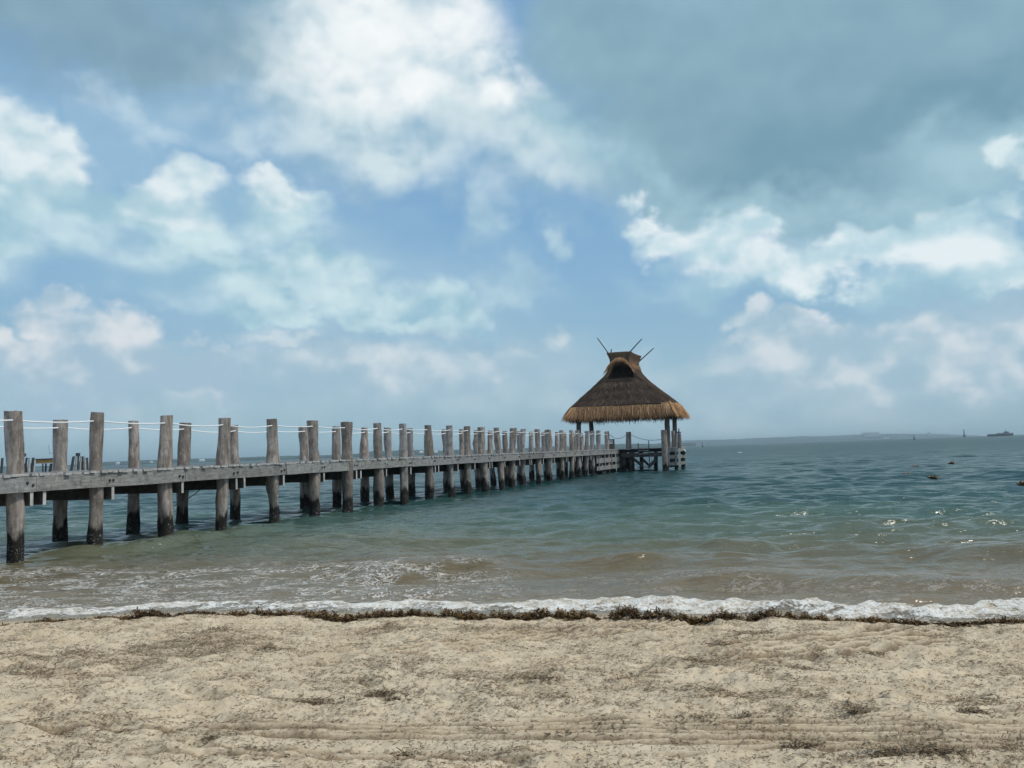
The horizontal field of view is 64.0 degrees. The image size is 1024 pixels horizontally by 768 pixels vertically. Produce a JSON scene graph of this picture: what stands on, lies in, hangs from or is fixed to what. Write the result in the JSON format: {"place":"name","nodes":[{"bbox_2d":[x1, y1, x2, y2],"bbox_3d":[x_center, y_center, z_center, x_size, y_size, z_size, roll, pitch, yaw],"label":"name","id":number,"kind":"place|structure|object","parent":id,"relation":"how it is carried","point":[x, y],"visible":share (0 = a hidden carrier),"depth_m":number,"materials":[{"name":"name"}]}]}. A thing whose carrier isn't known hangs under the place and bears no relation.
{"place":"outdoors","nodes":[
{"label":"outdoors","id":0,"kind":"place"},
{"bbox_2d":[0,443,695,468],"bbox_3d":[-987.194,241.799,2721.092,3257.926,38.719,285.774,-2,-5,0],"label":"headland","id":1,"kind":"structure","parent":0,"point":[371,454],"depth_m":2600.70,"materials":[{"name":"grey"}]},
{"bbox_2d":[0,434,1023,621],"bbox_3d":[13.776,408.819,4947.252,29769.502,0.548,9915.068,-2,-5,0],"label":"sea","id":2,"kind":"structure","parent":0,"point":[855,529],"depth_m":16.30,"materials":[{"name":"liquid"}]},
{"bbox_2d":[0,453,88,472],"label":"distant jetty","id":3,"kind":"object","parent":2,"relation":"in","point":[83,464],"visible":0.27,"depth_m":96.61,"materials":[{"name":"wood"}]},
{"bbox_2d":[0,411,685,562],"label":"pier","id":4,"kind":"structure","parent":2,"relation":"in","point":[96,484],"depth_m":25.28,"materials":[{"name":"grey wood"}]},
{"bbox_2d":[173,490,199,505],"bbox_3d":[-9.106,3.097,23.258,1.039,0.718,0.028,1,-5,-28],"label":"mooring line","id":5,"kind":"object","parent":4,"relation":"attached to","point":[187,498],"visible":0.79,"depth_m":23.19,"materials":[{"name":"fabric"}]},
{"bbox_2d":[609,439,614,448],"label":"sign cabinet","id":6,"kind":"object","parent":4,"relation":"on","point":[611,444],"visible":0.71,"depth_m":65.58,"materials":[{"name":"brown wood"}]},
{"bbox_2d":[562,338,690,446],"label":"thatched shelter","id":7,"kind":"object","parent":4,"relation":"on","point":[623,389],"visible":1,"depth_m":65.80,"materials":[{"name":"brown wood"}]},
{"bbox_2d":[0,604,1023,627],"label":"seaweed","id":8,"kind":"object","parent":2,"relation":"on","point":[631,612],"visible":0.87,"depth_m":8.59,"materials":[{"name":"plant"}]},
{"bbox_2d":[926,475,938,478],"bbox_3d":[19.057,4.242,37.135,0.542,0.242,0.558,-6,-7,44],"label":"floating seaweed","id":9,"kind":"object","parent":2,"relation":"on","point":[933,477],"visible":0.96,"depth_m":37.07,"materials":[{"name":"brown plant"}]},
{"bbox_2d":[987,429,1012,436],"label":"ferry","id":10,"kind":"object","parent":2,"relation":"on","point":[1006,433],"visible":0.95,"depth_m":1293.39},
{"bbox_2d":[1016,481,1023,485],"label":"buoy","id":11,"kind":"object","parent":2,"relation":"on","point":[1020,483],"visible":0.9,"depth_m":29.78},
{"bbox_2d":[0,611,1023,767],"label":"sand","id":12,"kind":"structure","parent":0,"point":[189,708],"depth_m":5.38,"materials":[{"name":"beige sand"}]},
{"bbox_2d":[0,613,1023,767],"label":"dry seagrass","id":13,"kind":"object","parent":12,"relation":"on","point":[895,751],"visible":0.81,"depth_m":5.43},
{"bbox_2d":[0,0,1023,465],"label":"sky","id":14,"kind":"structure","parent":0,"point":[416,214],"materials":[{"name":"blue"}]},
{"bbox_2d":[657,433,978,445],"bbox_3d":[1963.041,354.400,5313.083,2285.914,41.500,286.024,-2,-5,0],"label":"headland","id":15,"kind":"structure","parent":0,"point":[793,439],"depth_m":5192.25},
{"bbox_2d":[862,432,878,436],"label":"shore hotel","id":16,"kind":"structure","parent":15,"relation":"on","point":[872,434],"depth_m":5180.08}
]}

